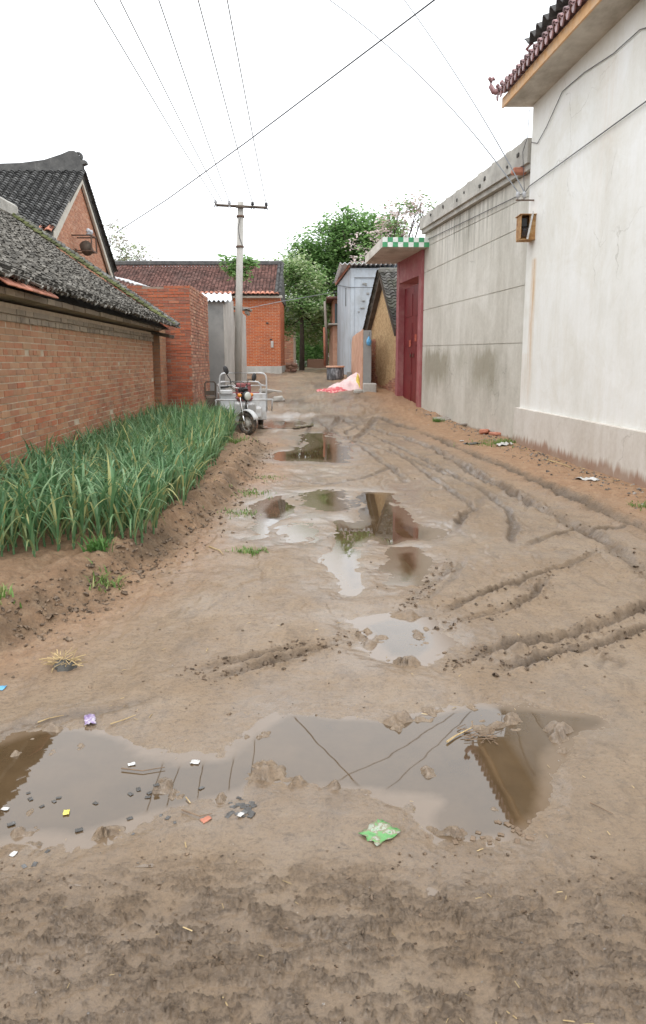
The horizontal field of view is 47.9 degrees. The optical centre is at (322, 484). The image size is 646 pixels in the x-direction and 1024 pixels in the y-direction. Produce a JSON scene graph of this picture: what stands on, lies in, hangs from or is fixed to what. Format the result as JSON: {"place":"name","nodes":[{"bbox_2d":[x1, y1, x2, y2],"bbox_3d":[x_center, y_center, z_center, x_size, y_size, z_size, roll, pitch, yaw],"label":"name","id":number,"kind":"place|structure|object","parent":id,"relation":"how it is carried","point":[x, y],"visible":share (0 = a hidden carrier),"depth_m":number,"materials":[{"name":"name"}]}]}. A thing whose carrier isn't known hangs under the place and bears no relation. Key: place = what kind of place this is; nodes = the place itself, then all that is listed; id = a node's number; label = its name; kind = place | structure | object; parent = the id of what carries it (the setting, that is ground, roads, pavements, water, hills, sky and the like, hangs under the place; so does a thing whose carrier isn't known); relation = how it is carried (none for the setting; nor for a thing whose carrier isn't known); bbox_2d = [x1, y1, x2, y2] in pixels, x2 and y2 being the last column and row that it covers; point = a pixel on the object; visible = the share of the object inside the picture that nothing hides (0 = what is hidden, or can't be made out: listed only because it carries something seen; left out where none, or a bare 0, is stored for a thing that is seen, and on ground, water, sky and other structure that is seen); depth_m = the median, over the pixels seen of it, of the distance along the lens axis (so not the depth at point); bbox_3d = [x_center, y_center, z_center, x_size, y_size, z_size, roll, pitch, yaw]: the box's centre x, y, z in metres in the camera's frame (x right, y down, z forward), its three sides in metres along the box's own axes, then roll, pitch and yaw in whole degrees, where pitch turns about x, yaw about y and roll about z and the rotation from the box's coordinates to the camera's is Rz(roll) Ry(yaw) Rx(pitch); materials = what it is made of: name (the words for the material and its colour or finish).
{"place":"outdoors","nodes":[
{"label":"outdoors","id":0,"kind":"place"},
{"bbox_2d":[116,0,434,232],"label":"cable","id":1,"kind":"object","parent":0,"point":[420,10],"visible":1,"depth_m":13.72,"materials":[{"name":"black metal"}]},
{"bbox_2d":[0,0,555,305],"label":"sky","id":2,"kind":"structure","parent":0,"point":[375,132],"materials":[{"name":"white"}]},
{"bbox_2d":[0,365,645,1023],"bbox_3d":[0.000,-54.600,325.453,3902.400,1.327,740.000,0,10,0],"label":"ground","id":3,"kind":"structure","parent":0,"point":[500,533],"depth_m":3.16,"materials":[{"name":"soil"}]},
{"bbox_2d":[0,583,21,607],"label":"grass tuft","id":4,"kind":"object","parent":3,"relation":"on","point":[3,589],"visible":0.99,"depth_m":4.32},
{"bbox_2d":[0,491,25,556],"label":"garlic plant","id":5,"kind":"object","parent":3,"relation":"on","point":[3,522],"visible":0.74,"depth_m":5.29,"materials":[{"name":"green plant"}]},
{"bbox_2d":[0,497,28,550],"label":"garlic plant","id":6,"kind":"object","parent":3,"relation":"on","point":[2,529],"visible":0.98,"depth_m":5.16,"materials":[{"name":"green plant"}]},
{"bbox_2d":[0,444,34,483],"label":"garlic plant","id":7,"kind":"object","parent":3,"relation":"on","point":[14,466],"visible":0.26,"depth_m":6.62,"materials":[{"name":"green plant"}]},
{"bbox_2d":[0,493,39,554],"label":"garlic plant","id":8,"kind":"object","parent":3,"relation":"on","point":[11,540],"visible":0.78,"depth_m":5.34,"materials":[{"name":"green plant"}]},
{"bbox_2d":[0,482,39,547],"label":"garlic plant","id":9,"kind":"object","parent":3,"relation":"on","point":[15,525],"visible":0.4,"depth_m":5.52,"materials":[{"name":"green plant"}]},
{"bbox_2d":[0,473,48,550],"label":"garlic plant","id":10,"kind":"object","parent":3,"relation":"on","point":[23,530],"visible":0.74,"depth_m":5.39,"materials":[{"name":"green plant"}]},
{"bbox_2d":[14,504,40,556],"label":"garlic plant","id":11,"kind":"object","parent":3,"relation":"on","point":[30,526],"visible":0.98,"depth_m":5.28,"materials":[{"name":"green plant"}]},
{"bbox_2d":[1,472,59,546],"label":"garlic plant","id":12,"kind":"object","parent":3,"relation":"on","point":[32,485],"visible":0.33,"depth_m":5.57,"materials":[{"name":"green plant"}]},
{"bbox_2d":[15,453,59,522],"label":"garlic plant","id":13,"kind":"object","parent":3,"relation":"on","point":[40,475],"visible":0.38,"depth_m":5.99,"materials":[{"name":"green plant"}]},
{"bbox_2d":[0,471,75,550],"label":"garlic plant","id":14,"kind":"object","parent":3,"relation":"on","point":[36,539],"visible":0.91,"depth_m":5.42,"materials":[{"name":"green plant"}]},
{"bbox_2d":[3,469,75,546],"bbox_3d":[-2.157,0.194,5.543,0.627,0.647,0.184,2,10,9],"label":"garlic plant","id":15,"kind":"object","parent":3,"relation":"on","point":[41,528],"visible":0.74,"depth_m":5.56,"materials":[{"name":"green plant"}]},
{"bbox_2d":[29,484,63,544],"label":"garlic plant","id":16,"kind":"object","parent":3,"relation":"on","point":[48,528],"visible":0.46,"depth_m":5.71,"materials":[{"name":"green plant"}]},
{"bbox_2d":[27,485,80,550],"bbox_3d":[-2.016,0.265,5.434,0.380,0.522,0.276,2,10,13],"label":"garlic plant","id":17,"kind":"object","parent":3,"relation":"on","point":[56,528],"visible":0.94,"depth_m":5.46,"materials":[{"name":"green plant"}]},
{"bbox_2d":[39,488,76,548],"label":"garlic plant","id":18,"kind":"object","parent":3,"relation":"on","point":[56,506],"visible":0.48,"depth_m":5.53,"materials":[{"name":"green plant"}]},
{"bbox_2d":[0,151,117,281],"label":"gabled brick house","id":19,"kind":"structure","parent":3,"relation":"on","point":[54,196],"depth_m":20.95,"materials":[{"name":"ceramic"}]},
{"bbox_2d":[71,228,97,261],"bbox_3d":[-6.836,-6.663,20.875,0.568,1.300,0.501,0,10,0],"label":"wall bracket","id":20,"kind":"object","parent":19,"relation":"attached to","point":[86,247],"depth_m":20.69,"materials":[{"name":"metal"}]},
{"bbox_2d":[39,647,85,671],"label":"straw clump","id":21,"kind":"object","parent":3,"relation":"on","point":[60,665],"visible":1,"depth_m":3.68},
{"bbox_2d":[38,480,87,539],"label":"garlic plant","id":22,"kind":"object","parent":3,"relation":"on","point":[68,526],"visible":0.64,"depth_m":5.78,"materials":[{"name":"green plant"}]},
{"bbox_2d":[34,453,92,520],"bbox_3d":[-2.270,0.016,6.322,0.261,0.688,0.606,6,12,34],"label":"garlic plant","id":23,"kind":"object","parent":3,"relation":"on","point":[58,477],"visible":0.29,"depth_m":6.28,"materials":[{"name":"green plant"}]},
{"bbox_2d":[63,499,96,548],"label":"garlic plant","id":24,"kind":"object","parent":3,"relation":"on","point":[74,537],"visible":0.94,"depth_m":5.55,"materials":[{"name":"green plant"}]},
{"bbox_2d":[72,474,92,544],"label":"garlic plant","id":25,"kind":"object","parent":3,"relation":"on","point":[81,526],"visible":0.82,"depth_m":5.64,"materials":[{"name":"green plant"}]},
{"bbox_2d":[61,466,106,533],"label":"garlic plant","id":26,"kind":"object","parent":3,"relation":"on","point":[75,506],"visible":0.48,"depth_m":5.94,"materials":[{"name":"green plant"}]},
{"bbox_2d":[74,477,101,538],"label":"garlic plant","id":27,"kind":"object","parent":3,"relation":"on","point":[88,509],"visible":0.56,"depth_m":5.84,"materials":[{"name":"green plant"}]},
{"bbox_2d":[0,197,180,483],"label":"brick cottage","id":28,"kind":"structure","parent":3,"relation":"on","point":[76,341],"depth_m":9.64,"materials":[{"name":"brick"}]},
{"bbox_2d":[75,532,116,551],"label":"weed","id":29,"kind":"object","parent":3,"relation":"on","point":[98,545],"visible":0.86,"depth_m":5.41,"materials":[{"name":"green plant"}]},
{"bbox_2d":[76,467,129,540],"bbox_3d":[-1.720,0.172,5.687,0.602,0.666,0.268,5,9,28],"label":"garlic plant","id":30,"kind":"object","parent":3,"relation":"on","point":[97,514],"visible":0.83,"depth_m":5.68,"materials":[{"name":"green plant"}]},
{"bbox_2d":[83,556,126,592],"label":"weed","id":31,"kind":"object","parent":3,"relation":"on","point":[113,584],"visible":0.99,"depth_m":4.99,"materials":[{"name":"green plant"}]},
{"bbox_2d":[72,453,145,542],"bbox_3d":[-1.685,0.125,5.652,0.534,0.738,0.383,4,10,21],"label":"garlic plant","id":32,"kind":"object","parent":3,"relation":"on","point":[112,492],"visible":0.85,"depth_m":5.68,"materials":[{"name":"green plant"}]},
{"bbox_2d":[73,454,146,538],"bbox_3d":[-1.637,0.115,5.706,0.261,0.680,0.585,0,13,35],"label":"garlic plant","id":33,"kind":"object","parent":3,"relation":"on","point":[119,517],"visible":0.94,"depth_m":5.70,"materials":[{"name":"green plant"}]},
{"bbox_2d":[88,472,136,539],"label":"garlic plant","id":34,"kind":"object","parent":3,"relation":"on","point":[106,527],"visible":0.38,"depth_m":5.93,"materials":[{"name":"green plant"}]},
{"bbox_2d":[95,461,148,531],"bbox_3d":[-1.649,0.111,6.106,0.347,0.610,0.487,2,10,11],"label":"garlic plant","id":35,"kind":"object","parent":3,"relation":"on","point":[125,517],"visible":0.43,"depth_m":6.10,"materials":[{"name":"green plant"}]},
{"bbox_2d":[94,436,150,482],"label":"garlic plant","id":36,"kind":"object","parent":3,"relation":"on","point":[121,460],"visible":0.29,"depth_m":6.96,"materials":[{"name":"green plant"}]},
{"bbox_2d":[93,490,151,544],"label":"garlic plant","id":37,"kind":"object","parent":3,"relation":"on","point":[133,524],"visible":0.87,"depth_m":5.70,"materials":[{"name":"green plant"}]},
{"bbox_2d":[101,216,159,260],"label":"bare blossom tree","id":38,"kind":"object","parent":3,"relation":"on","point":[134,246],"visible":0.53,"depth_m":40.20,"materials":[{"name":"white plant"}]},
{"bbox_2d":[108,480,153,538],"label":"garlic plant","id":39,"kind":"object","parent":3,"relation":"on","point":[131,507],"visible":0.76,"depth_m":5.81,"materials":[{"name":"green plant"}]},
{"bbox_2d":[29,395,240,487],"bbox_3d":[-2.432,-0.889,11.757,2.189,0.919,8.208,0,10,-2],"label":"garlic crop","id":40,"kind":"object","parent":3,"relation":"on","point":[204,429],"visible":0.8,"depth_m":9.96,"materials":[{"name":"green plant"}]},
{"bbox_2d":[101,463,168,542],"bbox_3d":[-1.484,0.148,5.812,0.570,0.672,0.244,-3,10,-17],"label":"garlic plant","id":41,"kind":"object","parent":3,"relation":"on","point":[141,526],"visible":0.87,"depth_m":5.81,"materials":[{"name":"green plant"}]},
{"bbox_2d":[1,432,275,654],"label":"bank clods","id":42,"kind":"object","parent":3,"relation":"on","point":[48,616],"visible":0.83,"depth_m":5.19,"materials":[{"name":"soil"}]},
{"bbox_2d":[111,477,173,532],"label":"garlic plant","id":43,"kind":"object","parent":3,"relation":"on","point":[146,515],"visible":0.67,"depth_m":5.97,"materials":[{"name":"green plant"}]},
{"bbox_2d":[128,442,158,479],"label":"garlic plant","id":44,"kind":"object","parent":3,"relation":"on","point":[138,462],"visible":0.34,"depth_m":7.01,"materials":[{"name":"green plant"}]},
{"bbox_2d":[139,470,164,533],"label":"garlic plant","id":45,"kind":"object","parent":3,"relation":"on","point":[155,513],"visible":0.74,"depth_m":6.07,"materials":[{"name":"green plant"}]},
{"bbox_2d":[152,330,167,408],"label":"brick pier","id":46,"kind":"structure","parent":3,"relation":"on","point":[159,369],"depth_m":16.08,"materials":[{"name":"brick"}]},
{"bbox_2d":[148,472,174,527],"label":"garlic plant","id":47,"kind":"object","parent":3,"relation":"on","point":[158,501],"visible":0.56,"depth_m":6.17,"materials":[{"name":"green plant"}]},
{"bbox_2d":[115,285,209,410],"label":"brick outbuilding","id":48,"kind":"structure","parent":3,"relation":"on","point":[187,357],"depth_m":16.79,"materials":[{"name":"brick"}]},
{"bbox_2d":[146,457,179,517],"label":"garlic plant","id":49,"kind":"object","parent":3,"relation":"on","point":[164,470],"visible":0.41,"depth_m":6.43,"materials":[{"name":"green plant"}]},
{"bbox_2d":[142,446,190,504],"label":"garlic plant","id":50,"kind":"object","parent":3,"relation":"on","point":[172,472],"visible":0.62,"depth_m":7.08,"materials":[{"name":"green plant"}]},
{"bbox_2d":[160,446,198,505],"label":"garlic plant","id":51,"kind":"object","parent":3,"relation":"on","point":[183,481],"visible":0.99,"depth_m":6.98,"materials":[{"name":"green plant"}]},
{"bbox_2d":[164,449,207,500],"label":"garlic plant","id":52,"kind":"object","parent":3,"relation":"on","point":[187,482],"visible":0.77,"depth_m":7.25,"materials":[{"name":"green plant"}]},
{"bbox_2d":[106,261,285,373],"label":"long brick house","id":53,"kind":"structure","parent":3,"relation":"on","point":[265,343],"depth_m":31.58,"materials":[{"name":"orange brick"}]},
{"bbox_2d":[202,293,234,398],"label":"rendered outbuilding","id":54,"kind":"structure","parent":3,"relation":"on","point":[220,308],"depth_m":20.69,"materials":[{"name":"paint"}]},
{"bbox_2d":[216,254,259,297],"bbox_3d":[-3.206,-6.303,27.836,1.701,4.949,1.275,0,10,0],"label":"sapling","id":55,"kind":"object","parent":3,"relation":"on","point":[248,262],"visible":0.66,"depth_m":27.39,"materials":[{"name":"green plant"}]},
{"bbox_2d":[204,366,272,434],"bbox_3d":[-1.891,-1.945,16.284,1.485,1.445,2.914,-2,10,-10],"label":"cargo tricycle","id":56,"kind":"object","parent":3,"relation":"on","point":[252,408],"visible":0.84,"depth_m":16.02,"materials":[{"name":"white metal"}]},
{"bbox_2d":[214,200,267,391],"bbox_3d":[-2.567,-5.813,23.328,1.706,6.312,0.308,0,10,0],"label":"utility pole","id":57,"kind":"object","parent":3,"relation":"on","point":[240,206],"visible":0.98,"depth_m":23.16,"materials":[{"name":"concrete"}]},
{"bbox_2d":[94,0,215,200],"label":"cable","id":58,"kind":"object","parent":57,"relation":"attached to","point":[149,92],"visible":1,"depth_m":13.37,"materials":[{"name":"metal"}]},
{"bbox_2d":[120,0,221,200],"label":"cable","id":59,"kind":"object","parent":57,"relation":"attached to","point":[169,98],"visible":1,"depth_m":13.80,"materials":[{"name":"metal"}]},
{"bbox_2d":[158,0,228,200],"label":"cable","id":60,"kind":"object","parent":57,"relation":"attached to","point":[190,91],"visible":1,"depth_m":13.31,"materials":[{"name":"metal"}]},
{"bbox_2d":[198,0,252,202],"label":"cable","id":61,"kind":"object","parent":57,"relation":"attached to","point":[222,92],"visible":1,"depth_m":13.33,"materials":[{"name":"metal"}]},
{"bbox_2d":[227,0,265,201],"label":"cable","id":62,"kind":"object","parent":57,"relation":"attached to","point":[244,92],"visible":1,"depth_m":13.32,"materials":[{"name":"metal"}]},
{"bbox_2d":[234,306,251,382],"bbox_3d":[-2.897,-4.663,26.138,0.807,3.289,2.900,0,10,0],"label":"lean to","id":63,"kind":"object","parent":3,"relation":"on","point":[244,364],"visible":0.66,"depth_m":26.04,"materials":[{"name":"grey concrete"}]},
{"bbox_2d":[225,545,268,556],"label":"grass tuft","id":64,"kind":"object","parent":3,"relation":"on","point":[248,550],"visible":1,"depth_m":5.92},
{"bbox_2d":[241,493,308,539],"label":"puddle","id":65,"kind":"object","parent":3,"relation":"on","point":[272,510],"visible":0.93,"depth_m":7.49,"materials":[{"name":"liquid"}]},
{"bbox_2d":[257,418,313,427],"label":"puddle","id":66,"kind":"object","parent":3,"relation":"on","point":[280,422],"visible":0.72,"depth_m":17.53,"materials":[{"name":"liquid"}]},
{"bbox_2d":[284,299,296,364],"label":"brick building","id":67,"kind":"structure","parent":3,"relation":"on","point":[290,352],"depth_m":42.32,"materials":[{"name":"orange brick"}]},
{"bbox_2d":[263,247,334,369],"bbox_3d":[-1.315,-8.990,37.736,5.479,6.560,4.481,0,10,0],"label":"locust tree","id":68,"kind":"object","parent":3,"relation":"on","point":[304,309],"visible":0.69,"depth_m":37.20,"materials":[{"name":"green plant"}]},
{"bbox_2d":[282,523,318,543],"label":"puddle","id":69,"kind":"object","parent":3,"relation":"on","point":[299,533],"visible":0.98,"depth_m":6.62,"materials":[{"name":"liquid"}]},
{"bbox_2d":[269,432,353,462],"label":"puddle","id":70,"kind":"object","parent":3,"relation":"on","point":[320,447],"visible":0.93,"depth_m":12.58,"materials":[{"name":"liquid"}]},
{"bbox_2d":[0,702,625,895],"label":"puddle","id":71,"kind":"object","parent":3,"relation":"on","point":[473,782],"visible":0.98,"depth_m":2.80,"materials":[{"name":"liquid"}]},
{"bbox_2d":[307,359,327,367],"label":"wall","id":72,"kind":"structure","parent":3,"relation":"on","point":[315,363],"depth_m":45.74,"materials":[{"name":"brick"}]},
{"bbox_2d":[0,848,643,1023],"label":"mud crumbs","id":73,"kind":"object","parent":3,"relation":"on","point":[371,897],"visible":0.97,"depth_m":2.01,"materials":[{"name":"soil"}]},
{"bbox_2d":[2,605,641,1023],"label":"pebbles","id":74,"kind":"object","parent":3,"relation":"on","point":[338,847],"visible":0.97,"depth_m":2.19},
{"bbox_2d":[0,603,644,1023],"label":"straw bits","id":75,"kind":"object","parent":3,"relation":"on","point":[392,933],"visible":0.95,"depth_m":2.18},
{"bbox_2d":[4,449,642,715],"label":"lane crumbs","id":76,"kind":"object","parent":3,"relation":"on","point":[230,713],"visible":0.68,"depth_m":3.73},
{"bbox_2d":[323,301,327,365],"bbox_3d":[0.096,-7.302,35.144,0.219,3.082,0.457,4,10,21],"label":"wooden post","id":77,"kind":"object","parent":3,"relation":"on","point":[325,341],"visible":1,"depth_m":35.12,"materials":[{"name":"brown wood"}]},
{"bbox_2d":[305,489,347,511],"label":"puddle","id":78,"kind":"object","parent":3,"relation":"on","point":[325,500],"visible":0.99,"depth_m":8.18,"materials":[{"name":"liquid"}]},
{"bbox_2d":[326,297,336,365],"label":"pink brick house","id":79,"kind":"structure","parent":3,"relation":"on","point":[332,325],"depth_m":34.68,"materials":[{"name":"orange paint"}]},
{"bbox_2d":[326,366,344,379],"bbox_3d":[0.470,-4.291,27.875,0.720,0.541,0.713,0,10,0],"label":"water vat","id":80,"kind":"object","parent":3,"relation":"on","point":[335,372],"visible":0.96,"depth_m":27.60,"materials":[{"name":"grey stone"}]},
{"bbox_2d":[328,372,360,390],"bbox_3d":[0.760,-3.542,24.858,1.440,0.609,1.600,0,10,0],"label":"sheet","id":81,"kind":"object","parent":3,"relation":"on","point":[349,383],"visible":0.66,"depth_m":24.45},
{"bbox_2d":[279,200,423,366],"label":"broadleaf tree","id":82,"kind":"object","parent":3,"relation":"on","point":[332,251],"visible":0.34,"depth_m":42.45,"materials":[{"name":"green plant"}]},
{"bbox_2d":[351,329,371,389],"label":"pink yard wall","id":83,"kind":"structure","parent":3,"relation":"on","point":[361,357],"depth_m":24.05,"materials":[{"name":"orange paint"}]},
{"bbox_2d":[334,262,396,374],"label":"pale blue house","id":84,"kind":"structure","parent":3,"relation":"on","point":[352,305],"depth_m":28.40,"materials":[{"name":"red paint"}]},
{"bbox_2d":[363,383,376,392],"bbox_3d":[1.530,-3.115,23.836,0.440,0.432,0.340,0,10,0],"label":"concrete block","id":85,"kind":"object","parent":3,"relation":"on","point":[370,387],"depth_m":23.66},
{"bbox_2d":[359,819,400,845],"bbox_3d":[0.187,1.147,2.401,0.118,0.012,0.098,-9,13,-43],"label":"wrapper","id":86,"kind":"object","parent":3,"relation":"on","point":[378,832],"visible":1,"depth_m":2.40,"materials":[{"name":"plastic"}]},
{"bbox_2d":[317,492,451,596],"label":"puddle","id":87,"kind":"object","parent":3,"relation":"on","point":[384,522],"visible":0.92,"depth_m":6.62,"materials":[{"name":"liquid"}]},
{"bbox_2d":[344,190,436,263],"bbox_3d":[3.118,-9.007,32.917,4.159,8.143,3.912,6,11,30],"label":"paulownia tree","id":88,"kind":"object","parent":3,"relation":"on","point":[396,223],"visible":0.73,"depth_m":32.38,"materials":[{"name":"green plant"}]},
{"bbox_2d":[363,268,418,392],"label":"mud house","id":89,"kind":"structure","parent":3,"relation":"on","point":[380,320],"depth_m":24.37,"materials":[{"name":"mud plaster with straw"},{"name":"grey clay tile"},{"name":"dark weathered wood"}]},
{"bbox_2d":[365,237,428,406],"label":"red gate","id":90,"kind":"structure","parent":3,"relation":"on","point":[406,255],"depth_m":21.25,"materials":[{"name":"paint"}]},
{"bbox_2d":[403,286,413,400],"bbox_3d":[2.568,-4.107,21.905,0.108,3.580,1.065,-1,10,-8],"label":"door","id":91,"kind":"structure","parent":90,"relation":"in","point":[409,292],"depth_m":21.82,"materials":[{"name":"red paint"}]},
{"bbox_2d":[412,284,418,402],"bbox_3d":[2.726,-3.928,20.857,0.108,3.580,1.065,-1,10,-8],"label":"door","id":92,"kind":"structure","parent":90,"relation":"in","point":[414,355],"depth_m":21.12,"materials":[{"name":"red paint"}]},
{"bbox_2d":[325,612,485,666],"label":"puddle","id":93,"kind":"object","parent":3,"relation":"on","point":[398,633],"visible":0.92,"depth_m":4.12,"materials":[{"name":"liquid"}]},
{"bbox_2d":[176,428,645,688],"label":"rut clods","id":94,"kind":"object","parent":3,"relation":"on","point":[457,662],"visible":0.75,"depth_m":4.06,"materials":[{"name":"soil"}]},
{"bbox_2d":[379,546,461,586],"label":"puddle","id":95,"kind":"object","parent":3,"relation":"on","point":[407,566],"visible":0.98,"depth_m":5.53,"materials":[{"name":"liquid"}]},
{"bbox_2d":[419,138,531,438],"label":"grey yard wall","id":96,"kind":"structure","parent":3,"relation":"on","point":[474,289],"depth_m":15.62,"materials":[{"name":"paint"}]},
{"bbox_2d":[409,409,645,508],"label":"wall foot debris","id":97,"kind":"object","parent":3,"relation":"on","point":[547,456],"depth_m":11.03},
{"bbox_2d":[488,0,645,487],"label":"white house","id":98,"kind":"structure","parent":3,"relation":"on","point":[583,389],"depth_m":10.26,"materials":[{"name":"paint"}]},
{"bbox_2d":[516,191,533,200],"bbox_3d":[3.494,-4.805,12.469,0.386,0.430,0.068,0,10,0],"label":"insulator bracket","id":99,"kind":"object","parent":98,"relation":"attached to","point":[518,195],"visible":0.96,"depth_m":12.44,"materials":[{"name":"ceramic"}]},
{"bbox_2d":[329,0,517,191],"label":"cable","id":100,"kind":"object","parent":99,"relation":"attached to","point":[435,91],"visible":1,"depth_m":13.53,"materials":[{"name":"metal"}]},
{"bbox_2d":[404,0,523,191],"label":"cable","id":101,"kind":"object","parent":99,"relation":"attached to","point":[469,96],"visible":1,"depth_m":13.66,"materials":[{"name":"metal"}]},
{"bbox_2d":[515,211,535,241],"bbox_3d":[3.522,-4.444,12.525,0.340,0.458,0.350,0,10,0],"label":"meter box","id":102,"kind":"object","parent":98,"relation":"attached to","point":[525,227],"visible":0.98,"depth_m":12.43,"materials":[{"name":"beige paint"}]},
{"bbox_2d":[429,101,645,238],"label":"cable","id":103,"kind":"object","parent":98,"relation":"attached to","point":[554,167],"visible":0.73,"depth_m":11.10,"materials":[{"name":"black metal"}]},
{"bbox_2d":[531,27,645,143],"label":"cable","id":104,"kind":"object","parent":98,"relation":"attached to","point":[583,73],"visible":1,"depth_m":10.29,"materials":[{"name":"black metal"}]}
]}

